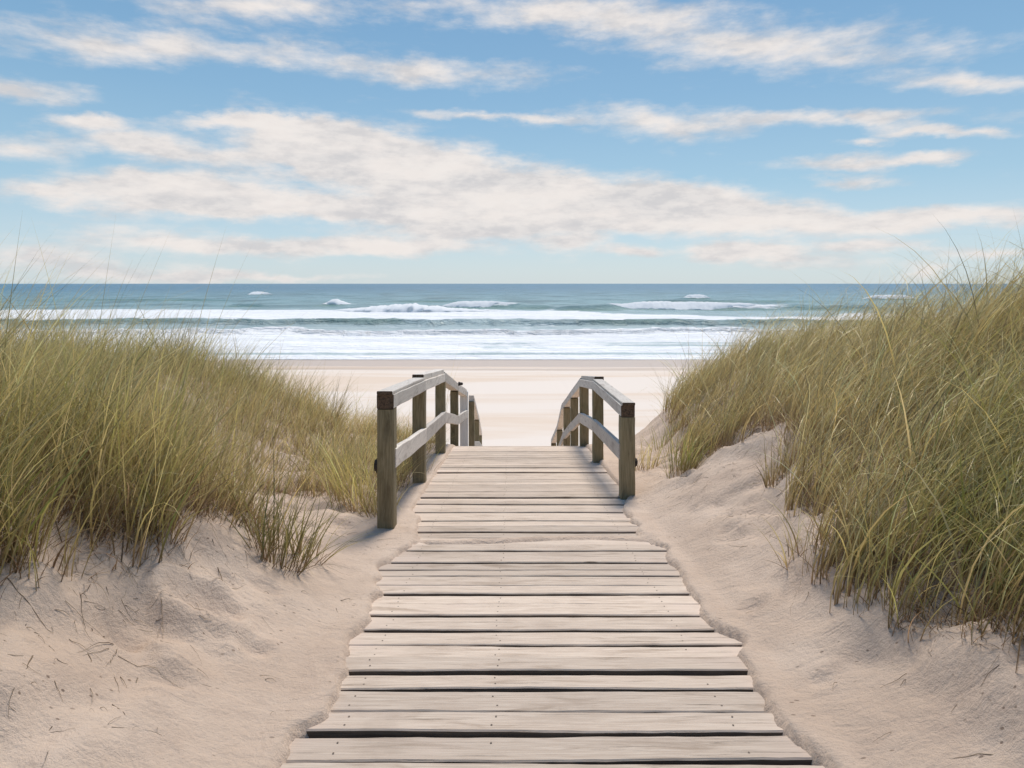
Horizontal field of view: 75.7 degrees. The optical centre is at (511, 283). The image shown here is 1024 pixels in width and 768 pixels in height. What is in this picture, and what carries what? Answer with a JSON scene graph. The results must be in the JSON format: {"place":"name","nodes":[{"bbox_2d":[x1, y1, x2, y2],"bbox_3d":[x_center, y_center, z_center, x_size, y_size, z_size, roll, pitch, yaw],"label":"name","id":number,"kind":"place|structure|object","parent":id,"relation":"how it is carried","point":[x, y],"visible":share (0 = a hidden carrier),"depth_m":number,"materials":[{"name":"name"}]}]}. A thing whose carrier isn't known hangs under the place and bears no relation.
{"place":"outdoors","nodes":[
{"label":"outdoors","id":0,"kind":"place"},
{"bbox_2d":[0,346,1023,767],"bbox_3d":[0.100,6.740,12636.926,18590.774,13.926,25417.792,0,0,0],"label":"ground","id":1,"kind":"structure","parent":0,"point":[216,698],"depth_m":2.54,"materials":[{"name":"beige sand"}]},
{"bbox_2d":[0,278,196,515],"bbox_3d":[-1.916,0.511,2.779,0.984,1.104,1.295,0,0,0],"label":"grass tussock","id":2,"kind":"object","parent":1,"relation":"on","point":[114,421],"depth_m":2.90,"materials":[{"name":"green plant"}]},
{"bbox_2d":[86,361,153,469],"bbox_3d":[-2.111,0.657,3.365,0.481,0.757,0.414,0,0,0],"label":"grass tussock","id":3,"kind":"object","parent":1,"relation":"on","point":[121,413],"depth_m":3.42,"materials":[{"name":"green plant"}]},
{"bbox_2d":[0,218,451,617],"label":"dune grass","id":4,"kind":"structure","parent":1,"relation":"on","point":[19,427],"depth_m":3.11,"materials":[{"name":"green plant"}]},
{"bbox_2d":[205,375,271,491],"bbox_3d":[-2.022,1.115,5.047,0.704,1.017,1.060,0,0,-18],"label":"grass tussock","id":5,"kind":"object","parent":1,"relation":"on","point":[234,432],"depth_m":4.88,"materials":[{"name":"green plant"}]},
{"bbox_2d":[197,424,385,578],"bbox_3d":[-1.178,1.085,3.327,0.986,0.807,0.945,0,0,0],"label":"grass tussock","id":6,"kind":"object","parent":1,"relation":"on","point":[270,549],"depth_m":3.33,"materials":[{"name":"green plant"}]},
{"bbox_2d":[268,437,373,496],"bbox_3d":[-1.633,1.511,5.450,1.054,0.641,1.143,0,0,0],"label":"grass tussock","id":7,"kind":"object","parent":1,"relation":"on","point":[313,493],"depth_m":5.46,"materials":[{"name":"green plant"}]},
{"bbox_2d":[260,497,381,566],"bbox_3d":[-1.037,1.306,3.540,0.691,0.451,0.664,0,0,-27],"label":"grass tussock","id":8,"kind":"object","parent":1,"relation":"on","point":[301,546],"depth_m":3.52,"materials":[{"name":"green plant"}]},
{"bbox_2d":[278,408,416,511],"bbox_3d":[-1.300,1.378,5.285,1.265,0.836,1.259,0,0,0],"label":"grass tussock","id":9,"kind":"object","parent":1,"relation":"on","point":[337,492],"depth_m":5.15,"materials":[{"name":"green plant"}]},
{"bbox_2d":[337,475,409,516],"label":"grass tussock","id":10,"kind":"object","parent":1,"relation":"on","point":[374,513],"depth_m":4.97,"materials":[{"name":"green plant"}]},
{"bbox_2d":[397,413,434,466],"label":"grass tussock","id":11,"kind":"object","parent":1,"relation":"on","point":[411,455],"depth_m":6.88,"materials":[{"name":"green plant"}]},
{"bbox_2d":[0,423,1012,766],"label":"dry stems","id":12,"kind":"object","parent":1,"relation":"on","point":[336,609],"visible":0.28,"depth_m":2.46,"materials":[{"name":"brown plant"}]},
{"bbox_2d":[0,331,1023,667],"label":"dead thatch","id":13,"kind":"object","parent":1,"relation":"on","point":[784,419],"visible":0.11,"depth_m":2.73,"materials":[{"name":"brown plant"}]},
{"bbox_2d":[280,446,824,767],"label":"boardwalk","id":14,"kind":"structure","parent":1,"relation":"on","point":[581,654],"depth_m":2.73,"materials":[{"name":"brown wood"}]},
{"bbox_2d":[374,369,482,528],"bbox_3d":[-0.852,2.764,11.264,0.217,4.049,13.472,0,0,0],"label":"wooden railing","id":15,"kind":"object","parent":14,"relation":"attached to","point":[392,454],"visible":0.83,"depth_m":6.15,"materials":[{"name":"wood"}]},
{"bbox_2d":[551,376,637,499],"bbox_3d":[0.995,2.760,10.622,0.163,3.503,10.078,0,0,0],"label":"wooden railing","id":16,"kind":"object","parent":14,"relation":"attached to","point":[567,432],"visible":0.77,"depth_m":7.51,"materials":[{"name":"wood"}]},
{"bbox_2d":[635,425,673,469],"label":"grass tussock","id":17,"kind":"object","parent":1,"relation":"on","point":[643,461],"depth_m":6.60,"materials":[{"name":"plant"}]},
{"bbox_2d":[645,412,721,478],"bbox_3d":[1.545,1.353,5.577,0.829,0.702,0.883,0,0,0],"label":"grass tussock","id":18,"kind":"object","parent":1,"relation":"on","point":[688,459],"depth_m":5.66,"materials":[{"name":"green plant"}]},
{"bbox_2d":[751,424,806,488],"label":"grass tussock","id":19,"kind":"object","parent":1,"relation":"on","point":[768,477],"depth_m":4.35,"materials":[{"name":"green plant"}]},
{"bbox_2d":[761,498,824,569],"bbox_3d":[1.401,1.263,3.248,0.520,0.313,0.507,0,0,0],"label":"grass tussock","id":20,"kind":"object","parent":1,"relation":"on","point":[796,545],"depth_m":3.28,"materials":[{"name":"plant"}]},
{"bbox_2d":[638,223,1023,672],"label":"dune grass","id":21,"kind":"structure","parent":1,"relation":"on","point":[987,448],"depth_m":3.44,"materials":[{"name":"green plant"}]},
{"bbox_2d":[0,284,1023,359],"bbox_3d":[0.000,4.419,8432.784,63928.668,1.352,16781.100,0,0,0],"label":"sea","id":22,"kind":"structure","parent":0,"point":[565,322],"depth_m":98.75,"materials":[{"name":"liquid"}]},
{"bbox_2d":[247,291,269,294],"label":"breaking wave","id":23,"kind":"object","parent":22,"relation":"on","point":[255,293],"visible":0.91,"depth_m":280.51,"materials":[{"name":"liquid"}]},
{"bbox_2d":[326,299,349,304],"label":"breaking wave","id":24,"kind":"object","parent":22,"relation":"on","point":[336,301],"visible":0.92,"depth_m":144.79,"materials":[{"name":"liquid"}]},
{"bbox_2d":[326,303,515,312],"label":"breaking wave","id":25,"kind":"object","parent":22,"relation":"on","point":[413,307],"visible":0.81,"depth_m":113.41,"materials":[{"name":"liquid"}]},
{"bbox_2d":[442,301,513,307],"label":"breaking wave","id":26,"kind":"object","parent":22,"relation":"on","point":[473,304],"visible":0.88,"depth_m":131.64,"materials":[{"name":"liquid"}]},
{"bbox_2d":[609,301,771,309],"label":"breaking wave","id":27,"kind":"object","parent":22,"relation":"on","point":[691,305],"visible":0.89,"depth_m":124.65,"materials":[{"name":"liquid"}]},
{"bbox_2d":[683,294,709,297],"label":"breaking wave","id":28,"kind":"object","parent":22,"relation":"on","point":[697,295],"visible":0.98,"depth_m":202.94,"materials":[{"name":"liquid"}]},
{"bbox_2d":[864,295,913,298],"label":"breaking wave","id":29,"kind":"object","parent":22,"relation":"on","point":[880,296],"visible":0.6,"depth_m":198.34,"materials":[{"name":"liquid"}]},
{"bbox_2d":[0,0,1023,283],"label":"sky","id":30,"kind":"structure","parent":0,"point":[327,141],"materials":[{"name":"blue"}]},
{"bbox_2d":[640,409,683,450],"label":"grass tussock","id":31,"kind":"object","parent":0,"point":[663,435],"depth_m":7.57,"materials":[{"name":"plant"}]}
]}

